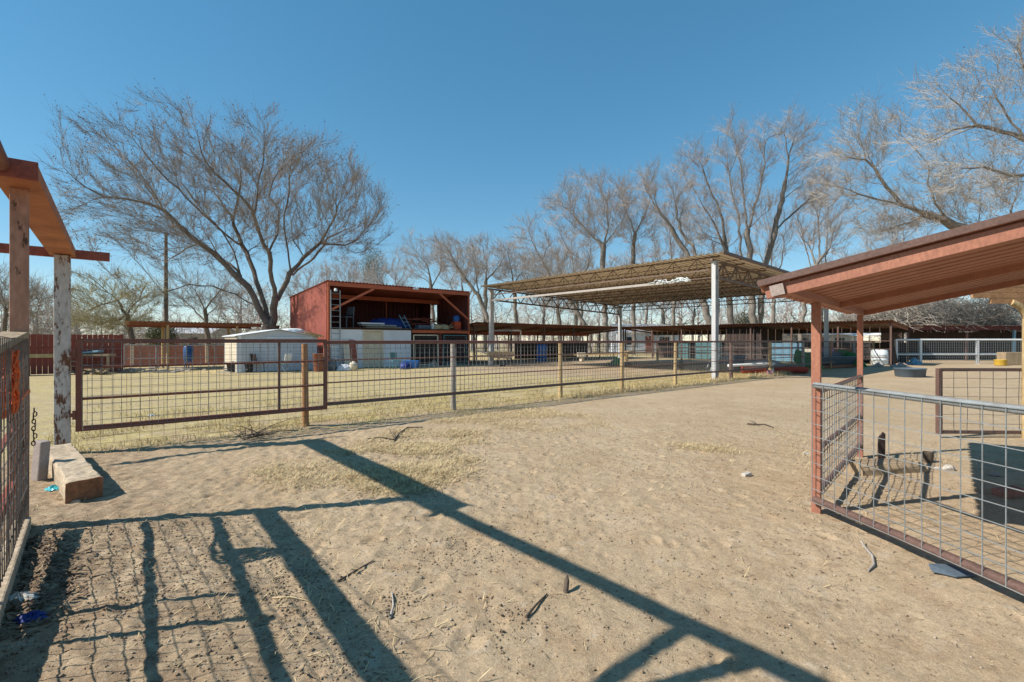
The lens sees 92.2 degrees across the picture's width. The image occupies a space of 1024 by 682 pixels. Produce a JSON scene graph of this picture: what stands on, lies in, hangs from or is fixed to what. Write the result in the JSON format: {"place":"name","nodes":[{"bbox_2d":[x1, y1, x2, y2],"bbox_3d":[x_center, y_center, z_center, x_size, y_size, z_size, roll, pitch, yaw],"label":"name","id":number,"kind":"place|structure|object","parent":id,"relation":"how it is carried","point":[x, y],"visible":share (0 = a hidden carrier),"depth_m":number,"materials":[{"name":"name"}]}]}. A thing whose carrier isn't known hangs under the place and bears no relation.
{"place":"outdoors","nodes":[
{"label":"outdoors","id":0,"kind":"place"},
{"bbox_2d":[404,317,442,328],"bbox_3d":[-6.016,-1.154,33.056,1.277,0.844,3.093,0,0,43],"label":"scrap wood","id":1,"kind":"object","parent":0,"point":[424,319],"visible":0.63,"depth_m":32.90,"materials":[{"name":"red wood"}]},
{"bbox_2d":[0,341,1023,681],"bbox_3d":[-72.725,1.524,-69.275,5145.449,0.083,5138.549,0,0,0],"label":"ground","id":2,"kind":"structure","parent":0,"point":[218,467],"depth_m":3.77,"materials":[{"name":"sand"}]},
{"bbox_2d":[0,331,30,626],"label":"fence","id":3,"kind":"object","parent":2,"relation":"on","point":[13,545],"visible":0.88,"depth_m":3.19,"materials":[{"name":"brown metal"}]},
{"bbox_2d":[2,350,30,418],"bbox_3d":[-3.593,0.277,3.556,0.129,0.451,1.299,0,0,-41],"label":"orange netting","id":4,"kind":"object","parent":3,"relation":"attached to","point":[15,393],"visible":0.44,"depth_m":3.15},
{"bbox_2d":[0,261,53,331],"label":"bare tree","id":5,"kind":"object","parent":2,"relation":"on","point":[3,297],"visible":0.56,"depth_m":40.02,"materials":[{"name":"brown plant"}]},
{"bbox_2d":[31,439,50,480],"bbox_3d":[-5.148,1.308,5.379,0.138,0.444,0.131,0,0,18],"label":"concrete slab","id":6,"kind":"object","parent":2,"relation":"on","point":[40,459],"depth_m":5.34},
{"bbox_2d":[0,141,109,519],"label":"timber gateway","id":7,"kind":"object","parent":2,"relation":"on","point":[27,193],"visible":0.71,"depth_m":4.55,"materials":[{"name":"orange wood"}]},
{"bbox_2d":[69,339,326,431],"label":"gate","id":8,"kind":"structure","parent":7,"relation":"attached to","point":[76,353],"depth_m":7.50,"materials":[{"name":"metal"}]},
{"bbox_2d":[0,528,114,640],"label":"fallen leaves","id":9,"kind":"object","parent":2,"relation":"on","point":[30,563],"visible":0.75,"depth_m":3.11,"materials":[{"name":"brown plant"}]},
{"bbox_2d":[8,591,38,604],"bbox_3d":[-2.900,1.497,2.895,0.202,0.041,0.148,0,0,0],"label":"wool tuft","id":10,"kind":"object","parent":9,"relation":"on","point":[21,596],"visible":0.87,"depth_m":2.89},
{"bbox_2d":[11,610,48,624],"bbox_3d":[-2.637,1.500,2.703,0.189,0.038,0.132,0,0,0],"label":"dark rag","id":11,"kind":"object","parent":9,"relation":"on","point":[30,615],"visible":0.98,"depth_m":2.69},
{"bbox_2d":[48,443,102,503],"bbox_3d":[-4.926,1.420,5.485,2.326,0.214,0.284,0,0,43],"label":"railway tie","id":12,"kind":"object","parent":2,"relation":"on","point":[74,474],"visible":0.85,"depth_m":4.92,"materials":[{"name":"brown wood"}]},
{"bbox_2d":[29,334,122,374],"bbox_3d":[-25.373,0.643,18.219,17.284,1.914,0.185,0,0,-41],"label":"board fence","id":13,"kind":"object","parent":2,"relation":"on","point":[47,355],"visible":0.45,"depth_m":22.61,"materials":[{"name":"red wood"}]},
{"bbox_2d":[71,361,110,374],"bbox_3d":[-19.119,1.245,22.507,2.713,0.692,1.282,0,0,21],"label":"scrap lumber","id":14,"kind":"object","parent":2,"relation":"on","point":[104,371],"visible":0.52,"depth_m":22.09,"materials":[{"name":"brown wood"}]},
{"bbox_2d":[45,262,170,344],"bbox_3d":[-27.742,-1.742,33.903,8.539,7.246,5.402,0,0,0],"label":"twiggy tree","id":15,"kind":"object","parent":2,"relation":"on","point":[120,320],"visible":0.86,"depth_m":33.63,"materials":[{"name":"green plant"}]},
{"bbox_2d":[30,344,224,365],"bbox_3d":[-21.750,0.910,31.400,17.240,1.380,0.352,0,0,-12],"label":"fence","id":16,"kind":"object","parent":2,"relation":"on","point":[132,353],"depth_m":31.25,"materials":[{"name":"wood"}]},
{"bbox_2d":[142,319,178,344],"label":"evergreen bush","id":17,"kind":"object","parent":2,"relation":"on","point":[155,333],"visible":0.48,"depth_m":41.49,"materials":[{"name":"green plant"}]},
{"bbox_2d":[163,234,167,344],"bbox_3d":[-26.700,-3.250,38.000,0.323,10.100,0.340,0,0,-27],"label":"utility pole","id":18,"kind":"object","parent":2,"relation":"on","point":[165,305],"visible":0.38,"depth_m":37.89,"materials":[{"name":"brown wood"}]},
{"bbox_2d":[124,345,224,368],"bbox_3d":[-16.500,0.849,26.100,6.430,1.302,0.048,0,0,-32],"label":"corral panel","id":19,"kind":"object","parent":2,"relation":"on","point":[186,357],"visible":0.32,"depth_m":25.53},
{"bbox_2d":[113,365,247,372],"bbox_3d":[-16.356,1.382,24.206,7.378,0.345,1.704,0,0,0],"label":"scrap lumber","id":20,"kind":"object","parent":2,"relation":"on","point":[153,370],"visible":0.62,"depth_m":23.75,"materials":[{"name":"grey wood"}]},
{"bbox_2d":[183,346,193,366],"bbox_3d":[-18.663,0.892,28.413,0.500,1.225,0.500,0,0,0],"label":"barrel","id":21,"kind":"object","parent":2,"relation":"on","point":[189,350],"visible":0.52,"depth_m":28.23,"materials":[{"name":"plastic"}]},
{"bbox_2d":[137,328,239,345],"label":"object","id":22,"kind":"structure","parent":2,"relation":"on","point":[185,335],"depth_m":63.24,"materials":[{"name":"brown"}]},
{"bbox_2d":[123,320,264,368],"bbox_3d":[-17.783,0.334,27.755,6.400,2.732,3.102,0,0,-41],"label":"pole shelter","id":23,"kind":"object","parent":2,"relation":"on","point":[176,324],"visible":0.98,"depth_m":27.25,"materials":[{"name":"brown wood"}]},
{"bbox_2d":[150,261,247,344],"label":"bare tree","id":24,"kind":"object","parent":2,"relation":"on","point":[199,297],"visible":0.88,"depth_m":47.82,"materials":[{"name":"brown plant"}]},
{"bbox_2d":[28,78,397,329],"bbox_3d":[-17.388,-6.200,30.571,20.466,16.555,11.995,0,0,0],"label":"shade tree","id":25,"kind":"object","parent":2,"relation":"on","point":[268,319],"visible":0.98,"depth_m":28.82,"materials":[{"name":"brown plant"}]},
{"bbox_2d":[226,419,291,439],"bbox_3d":[-3.937,1.350,7.538,1.120,0.318,0.714,0,0,26],"label":"dead brush","id":26,"kind":"object","parent":2,"relation":"on","point":[261,434],"visible":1,"depth_m":7.54,"materials":[{"name":"plant"}]},
{"bbox_2d":[222,329,319,372],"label":"white shed","id":27,"kind":"structure","parent":2,"relation":"on","point":[237,348],"depth_m":24.48,"materials":[{"name":"metal"}]},
{"bbox_2d":[269,343,289,370],"bbox_3d":[-11.617,0.680,24.624,1.000,1.600,0.031,0,0,-41],"label":"sliding door","id":28,"kind":"structure","parent":27,"relation":"in","point":[273,352],"depth_m":24.55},
{"bbox_2d":[290,343,310,369],"bbox_3d":[-10.844,0.680,25.289,1.000,1.600,0.031,0,0,-41],"label":"sliding door","id":29,"kind":"structure","parent":27,"relation":"in","point":[295,352],"depth_m":25.18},
{"bbox_2d":[279,262,337,304],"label":"bare tree","id":30,"kind":"object","parent":2,"relation":"on","point":[296,286],"visible":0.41,"depth_m":82.97,"materials":[{"name":"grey plant"}]},
{"bbox_2d":[312,353,327,370],"bbox_3d":[-9.600,1.060,24.625,0.751,0.880,0.751,0,0,0],"label":"rusty barrel","id":31,"kind":"object","parent":2,"relation":"on","point":[318,356],"visible":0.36,"depth_m":24.34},
{"bbox_2d":[330,290,340,364],"bbox_3d":[-9.508,-0.625,26.535,0.550,4.250,0.075,0,0,-41],"label":"ladder","id":32,"kind":"object","parent":2,"relation":"on","point":[339,316],"visible":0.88,"depth_m":26.57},
{"bbox_2d":[343,344,350,364],"bbox_3d":[-8.990,0.710,26.822,0.340,1.580,0.400,0,0,-41],"label":"tilted slab","id":33,"kind":"object","parent":2,"relation":"on","point":[346,354],"depth_m":26.80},
{"bbox_2d":[312,250,383,283],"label":"bare tree","id":34,"kind":"object","parent":2,"relation":"on","point":[355,273],"visible":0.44,"depth_m":80.61,"materials":[{"name":"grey plant"}]},
{"bbox_2d":[358,247,388,280],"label":"bare tree","id":35,"kind":"object","parent":2,"relation":"on","point":[372,257],"visible":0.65,"depth_m":74.67,"materials":[{"name":"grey plant"}]},
{"bbox_2d":[289,280,470,368],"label":"red barn","id":36,"kind":"structure","parent":2,"relation":"on","point":[310,309],"depth_m":30.85,"materials":[{"name":"metal"}]},
{"bbox_2d":[363,330,383,367],"bbox_3d":[-7.929,0.430,28.081,1.250,2.140,0.145,0,0,-41],"label":"door","id":37,"kind":"structure","parent":36,"relation":"in","point":[373,335],"depth_m":28.09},
{"bbox_2d":[367,318,408,328],"bbox_3d":[-7.596,-1.090,30.203,2.931,0.680,1.470,0,0,-40],"label":"tarp heap","id":38,"kind":"object","parent":36,"relation":"on","point":[393,321],"visible":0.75,"depth_m":29.74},
{"bbox_2d":[346,245,419,285],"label":"bare tree","id":39,"kind":"object","parent":2,"relation":"on","point":[386,271],"visible":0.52,"depth_m":69.26,"materials":[{"name":"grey plant"}]},
{"bbox_2d":[0,310,829,351],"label":"undergrowth","id":40,"kind":"object","parent":2,"relation":"on","point":[50,330],"visible":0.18,"depth_m":57.29,"materials":[{"name":"plant"}]},
{"bbox_2d":[386,225,458,322],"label":"bare tree","id":41,"kind":"object","parent":2,"relation":"on","point":[414,255],"visible":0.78,"depth_m":63.80,"materials":[{"name":"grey plant"}]},
{"bbox_2d":[44,365,833,457],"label":"dry grass","id":42,"kind":"structure","parent":2,"relation":"on","point":[433,402],"depth_m":11.31,"materials":[{"name":"plant"}]},
{"bbox_2d":[413,227,494,346],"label":"bare tree","id":43,"kind":"object","parent":2,"relation":"on","point":[475,292],"visible":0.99,"depth_m":59.84,"materials":[{"name":"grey plant"}]},
{"bbox_2d":[429,235,491,294],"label":"bare tree","id":44,"kind":"object","parent":2,"relation":"on","point":[453,278],"visible":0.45,"depth_m":77.74,"materials":[{"name":"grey plant"}]},
{"bbox_2d":[1,396,953,681],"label":"dirt clods","id":45,"kind":"object","parent":2,"relation":"on","point":[43,650],"visible":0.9,"depth_m":3.07,"materials":[{"name":"soil"}]},
{"bbox_2d":[82,340,874,446],"bbox_3d":[8.920,0.896,19.586,39.200,1.810,0.187,0,0,-41],"label":"pipe fence","id":46,"kind":"object","parent":2,"relation":"on","point":[452,393],"visible":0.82,"depth_m":11.56,"materials":[{"name":"brown metal"}]},
{"bbox_2d":[460,229,519,351],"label":"bare tree","id":47,"kind":"object","parent":2,"relation":"on","point":[487,278],"visible":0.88,"depth_m":65.82,"materials":[{"name":"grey plant"}]},
{"bbox_2d":[477,349,514,365],"bbox_3d":[-0.975,1.011,29.562,2.309,1.025,0.624,0,0,0],"label":"hand cart","id":48,"kind":"object","parent":2,"relation":"on","point":[501,353],"visible":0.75,"depth_m":29.28,"materials":[{"name":"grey metal"}]},
{"bbox_2d":[0,394,1010,681],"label":"pebbles","id":49,"kind":"object","parent":2,"relation":"on","point":[474,596],"visible":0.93,"depth_m":2.88,"materials":[{"name":"stone"}]},
{"bbox_2d":[0,270,1020,349],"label":"woods","id":50,"kind":"object","parent":2,"relation":"on","point":[241,315],"visible":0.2,"depth_m":84.86,"materials":[{"name":"plant"}]},
{"bbox_2d":[6,395,1022,681],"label":"twig bits","id":51,"kind":"object","parent":2,"relation":"on","point":[564,569],"visible":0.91,"depth_m":3.53,"materials":[{"name":"brown wood"}]},
{"bbox_2d":[488,236,547,340],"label":"bare tree","id":52,"kind":"object","parent":2,"relation":"on","point":[515,300],"visible":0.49,"depth_m":67.77,"materials":[{"name":"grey plant"}]},
{"bbox_2d":[17,405,1022,681],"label":"straw litter","id":53,"kind":"object","parent":2,"relation":"on","point":[429,473],"visible":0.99,"depth_m":5.68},
{"bbox_2d":[536,344,546,360],"bbox_3d":[2.186,0.880,36.500,0.807,1.240,0.807,0,0,0],"label":"blue barrel","id":54,"kind":"object","parent":2,"relation":"on","point":[541,357],"visible":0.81,"depth_m":36.17,"materials":[{"name":"plastic"}]},
{"bbox_2d":[511,247,576,340],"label":"bare tree","id":55,"kind":"object","parent":2,"relation":"on","point":[543,317],"visible":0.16,"depth_m":79.83,"materials":[{"name":"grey plant"}]},
{"bbox_2d":[502,207,591,352],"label":"bare tree","id":56,"kind":"object","parent":2,"relation":"on","point":[546,268],"visible":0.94,"depth_m":56.82,"materials":[{"name":"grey plant"}]},
{"bbox_2d":[470,322,625,362],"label":"long stable","id":57,"kind":"structure","parent":2,"relation":"on","point":[527,329],"depth_m":40.64,"materials":[{"name":"wood"}]},
{"bbox_2d":[519,261,593,340],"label":"bare tree","id":58,"kind":"object","parent":2,"relation":"on","point":[558,315],"visible":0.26,"depth_m":63.77,"materials":[{"name":"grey plant"}]},
{"bbox_2d":[548,221,606,340],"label":"bare tree","id":59,"kind":"object","parent":2,"relation":"on","point":[584,245],"visible":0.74,"depth_m":62.80,"materials":[{"name":"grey plant"}]},
{"bbox_2d":[554,250,607,340],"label":"bare tree","id":60,"kind":"object","parent":2,"relation":"on","point":[581,312],"visible":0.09,"depth_m":73.79,"materials":[{"name":"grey plant"}]},
{"bbox_2d":[535,163,636,351],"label":"bare tree","id":61,"kind":"object","parent":2,"relation":"on","point":[576,221],"visible":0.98,"depth_m":52.67,"materials":[{"name":"grey plant"}]},
{"bbox_2d":[599,168,668,354],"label":"bare tree","id":62,"kind":"object","parent":2,"relation":"on","point":[633,258],"visible":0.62,"depth_m":54.79,"materials":[{"name":"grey plant"}]},
{"bbox_2d":[609,324,677,351],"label":"distant house","id":63,"kind":"structure","parent":2,"relation":"on","point":[641,336],"depth_m":63.00,"materials":[{"name":"beige glass"}]},
{"bbox_2d":[613,237,674,323],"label":"bare tree","id":64,"kind":"object","parent":2,"relation":"on","point":[640,259],"visible":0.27,"depth_m":71.80,"materials":[{"name":"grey plant"}]},
{"bbox_2d":[480,250,828,378],"bbox_3d":[8.229,-0.815,28.949,13.804,5.230,15.360,0,0,-41],"label":"open canopy","id":65,"kind":"object","parent":2,"relation":"on","point":[714,277],"visible":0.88,"depth_m":26.50,"materials":[{"name":"white metal"}]},
{"bbox_2d":[613,152,710,340],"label":"bare tree","id":66,"kind":"object","parent":2,"relation":"on","point":[705,309],"visible":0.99,"depth_m":49.74,"materials":[{"name":"grey plant"}]},
{"bbox_2d":[640,300,691,324],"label":"bare tree","id":67,"kind":"object","parent":2,"relation":"on","point":[662,311],"visible":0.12,"depth_m":65.74,"materials":[{"name":"grey plant"}]},
{"bbox_2d":[644,194,699,340],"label":"bare tree","id":68,"kind":"object","parent":2,"relation":"on","point":[671,248],"visible":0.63,"depth_m":60.82,"materials":[{"name":"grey plant"}]},
{"bbox_2d":[570,369,790,397],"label":"dead weeds","id":69,"kind":"object","parent":2,"relation":"on","point":[623,389],"visible":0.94,"depth_m":15.34,"materials":[{"name":"plant"}]},
{"bbox_2d":[676,247,710,340],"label":"bare tree","id":70,"kind":"object","parent":2,"relation":"on","point":[692,323],"visible":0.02,"depth_m":75.85,"materials":[{"name":"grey plant"}]},
{"bbox_2d":[666,132,733,323],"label":"bare tree","id":71,"kind":"object","parent":2,"relation":"on","point":[724,244],"visible":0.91,"depth_m":53.77,"materials":[{"name":"grey plant"}]},
{"bbox_2d":[696,343,720,358],"bbox_3d":[15.456,0.775,38.795,0.040,1.350,2.200,0,0,-41],"label":"leaning sheet","id":72,"kind":"object","parent":2,"relation":"on","point":[704,356],"depth_m":39.01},
{"bbox_2d":[681,205,745,310],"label":"bare tree","id":73,"kind":"object","parent":2,"relation":"on","point":[714,245],"visible":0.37,"depth_m":61.50,"materials":[{"name":"grey plant"}]},
{"bbox_2d":[705,351,748,370],"bbox_3d":[10.372,1.008,23.575,2.013,1.058,0.650,0,0,0],"label":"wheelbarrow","id":74,"kind":"object","parent":2,"relation":"on","point":[737,357],"visible":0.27,"depth_m":23.29,"materials":[{"name":"metal"}]},
{"bbox_2d":[733,310,756,323],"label":"evergreen bush","id":75,"kind":"object","parent":2,"relation":"on","point":[744,320],"visible":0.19,"depth_m":55.68,"materials":[{"name":"green plant"}]},
{"bbox_2d":[705,101,791,322],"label":"bare tree","id":76,"kind":"object","parent":2,"relation":"on","point":[752,307],"visible":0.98,"depth_m":50.74,"materials":[{"name":"grey plant"}]},
{"bbox_2d":[725,327,781,358],"bbox_3d":[18.591,0.250,37.864,3.862,2.500,2.723,0,0,-41],"label":"tack room","id":77,"kind":"object","parent":2,"relation":"on","point":[758,334],"visible":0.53,"depth_m":36.46,"materials":[{"name":"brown wood"}]},
{"bbox_2d":[726,359,784,370],"bbox_3d":[12.473,1.200,25.023,3.279,0.599,1.676,0,0,0],"label":"manure heap","id":78,"kind":"object","parent":2,"relation":"on","point":[777,363],"visible":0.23,"depth_m":24.59,"materials":[{"name":"soil"}]},
{"bbox_2d":[625,319,910,365],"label":"long stable","id":79,"kind":"structure","parent":2,"relation":"on","point":[891,326],"depth_m":35.61,"materials":[{"name":"brown wood"}]},
{"bbox_2d":[743,187,801,322],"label":"bare tree","id":80,"kind":"object","parent":2,"relation":"on","point":[769,229],"visible":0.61,"depth_m":59.84,"materials":[{"name":"grey plant"}]},
{"bbox_2d":[772,343,801,361],"bbox_3d":[19.173,0.800,34.474,0.040,1.300,2.000,0,0,-41],"label":"leaning sheet","id":81,"kind":"object","parent":2,"relation":"on","point":[785,351],"visible":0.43,"depth_m":34.52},
{"bbox_2d":[774,366,808,372],"bbox_3d":[12.868,1.340,22.700,1.262,0.300,0.600,0,0,9],"label":"half barrel","id":82,"kind":"object","parent":2,"relation":"on","point":[796,369],"visible":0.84,"depth_m":22.45,"materials":[{"name":"red paint"}]},
{"bbox_2d":[756,93,848,322],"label":"bare tree","id":83,"kind":"object","parent":2,"relation":"on","point":[767,257],"visible":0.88,"depth_m":51.76,"materials":[{"name":"grey plant"}]},
{"bbox_2d":[782,333,856,342],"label":"distant house","id":84,"kind":"structure","parent":2,"relation":"on","point":[842,337],"depth_m":65.00,"materials":[{"name":"beige glass"}]},
{"bbox_2d":[788,163,856,340],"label":"bare tree","id":85,"kind":"object","parent":2,"relation":"on","point":[811,208],"visible":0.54,"depth_m":57.81,"materials":[{"name":"grey plant"}]},
{"bbox_2d":[785,200,870,340],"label":"bare tree","id":86,"kind":"object","parent":2,"relation":"on","point":[829,243],"visible":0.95,"depth_m":46.85,"materials":[{"name":"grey plant"}]},
{"bbox_2d":[793,349,867,368],"bbox_3d":[17.662,0.975,27.291,3.838,1.050,1.750,0,0,-25],"label":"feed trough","id":87,"kind":"object","parent":2,"relation":"on","point":[847,359],"visible":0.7,"depth_m":27.25,"materials":[{"name":"metal"}]},
{"bbox_2d":[805,244,864,315],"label":"bare tree","id":88,"kind":"object","parent":2,"relation":"on","point":[831,256],"visible":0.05,"depth_m":69.74,"materials":[{"name":"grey plant"}]},
{"bbox_2d":[871,350,888,364],"bbox_3d":[23.430,1.015,31.400,0.948,0.970,0.948,0,0,0],"label":"white drum","id":89,"kind":"object","parent":2,"relation":"on","point":[881,353],"visible":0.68,"depth_m":31.04,"materials":[{"name":"plastic"}]},
{"bbox_2d":[877,432,885,457],"bbox_3d":[4.598,1.349,6.130,0.105,0.430,0.050,0,0,0],"label":"wooden stake","id":90,"kind":"object","parent":2,"relation":"on","point":[881,445],"visible":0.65,"depth_m":6.11,"materials":[{"name":"brown wood"}]},
{"bbox_2d":[839,458,927,475],"bbox_3d":[4.317,1.446,5.761,0.857,0.140,0.400,0,0,-9],"label":"log","id":91,"kind":"object","parent":2,"relation":"on","point":[896,466],"depth_m":5.62,"materials":[{"name":"wood"}]},
{"bbox_2d":[757,210,1023,513],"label":"lean to shed","id":92,"kind":"object","parent":2,"relation":"on","point":[978,257],"visible":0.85,"depth_m":3.97,"materials":[{"name":"red painted wood"},{"name":"brown metal roof edge"}]},
{"bbox_2d":[821,375,862,493],"bbox_3d":[3.637,0.905,5.404,0.069,0.945,2.690,0,0,42],"label":"side panel","id":93,"kind":"object","parent":92,"relation":"attached to","point":[838,467],"visible":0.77,"depth_m":5.15,"materials":[{"name":"metal"}]},
{"bbox_2d":[811,382,1023,595],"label":"wire panel","id":94,"kind":"object","parent":92,"relation":"attached to","point":[1006,582],"visible":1,"depth_m":3.31,"materials":[{"name":"metal"}]},
{"bbox_2d":[886,339,897,364],"bbox_3d":[24.235,0.740,31.360,0.670,1.720,0.320,0,0,0],"label":"leaning board","id":95,"kind":"object","parent":2,"relation":"on","point":[894,359],"visible":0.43,"depth_m":31.26,"materials":[{"name":"brown wood"}]},
{"bbox_2d":[853,185,937,250],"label":"bare tree","id":96,"kind":"object","parent":2,"relation":"on","point":[870,243],"visible":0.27,"depth_m":50.02,"materials":[{"name":"grey plant"}]},
{"bbox_2d":[789,79,1023,247],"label":"bare tree","id":97,"kind":"object","parent":2,"relation":"on","point":[945,220],"visible":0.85,"depth_m":35.80,"materials":[{"name":"grey plant"}]},
{"bbox_2d":[893,367,926,377],"bbox_3d":[16.890,1.340,20.900,1.302,0.380,1.302,0,0,0],"label":"water tank","id":98,"kind":"object","parent":2,"relation":"on","point":[912,372],"visible":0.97,"depth_m":20.45,"materials":[{"name":"metal"}]},
{"bbox_2d":[821,295,1021,332],"bbox_3d":[33.487,-2.879,40.139,17.746,4.459,6.788,0,0,0],"label":"dead brush","id":99,"kind":"object","parent":2,"relation":"on","point":[957,313],"visible":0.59,"depth_m":38.93,"materials":[{"name":"plant"}]},
{"bbox_2d":[922,451,933,462],"bbox_3d":[5.199,1.474,6.156,0.118,0.186,0.109,0,0,0],"label":"stump","id":100,"kind":"object","parent":2,"relation":"on","point":[927,456],"visible":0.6,"depth_m":6.12,"materials":[{"name":"brown wood"}]},
{"bbox_2d":[870,7,1023,207],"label":"bare tree","id":101,"kind":"object","parent":2,"relation":"on","point":[997,130],"visible":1,"depth_m":30.98,"materials":[{"name":"grey plant"}]},
{"bbox_2d":[881,325,1021,359],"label":"dark shed","id":102,"kind":"structure","parent":2,"relation":"on","point":[985,332],"depth_m":40.69,"materials":[{"name":"brown wood"}]},
{"bbox_2d":[929,563,976,577],"bbox_3d":[2.844,1.481,3.168,0.252,0.036,0.124,0,0,40],"label":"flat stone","id":103,"kind":"object","parent":2,"relation":"on","point":[950,570],"visible":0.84,"depth_m":3.17,"materials":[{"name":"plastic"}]},
{"bbox_2d":[894,339,1021,363],"bbox_3d":[29.850,0.778,32.445,9.439,1.844,0.143,0,0,-2],"label":"white fence","id":104,"kind":"object","parent":2,"relation":"on","point":[977,353],"visible":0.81,"depth_m":32.36,"materials":[{"name":"metal"}]},
{"bbox_2d":[971,284,1023,437],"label":"timber porch","id":105,"kind":"object","parent":2,"relation":"on","point":[1013,296],"visible":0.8,"depth_m":7.61,"materials":[{"name":"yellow wood"}]},
{"bbox_2d":[935,368,1021,433],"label":"gate","id":106,"kind":"structure","parent":105,"relation":"attached to","point":[939,378],"depth_m":7.71,"materials":[{"name":"metal"}]},
{"bbox_2d":[991,485,1023,497],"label":"brick","id":107,"kind":"object","parent":2,"relation":"on","point":[1000,492],"visible":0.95,"depth_m":4.75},
{"bbox_2d":[0,0,1023,340],"label":"sky","id":108,"kind":"structure","parent":0,"point":[466,111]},
{"bbox_2d":[997,352,1021,364],"bbox_3d":[31.535,1.100,31.000,1.500,0.800,0.600,0,0,0],"label":"wooden crate","id":109,"kind":"object","parent":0,"point":[1013,358],"visible":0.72,"depth_m":30.70,"materials":[{"name":"brown wood"}]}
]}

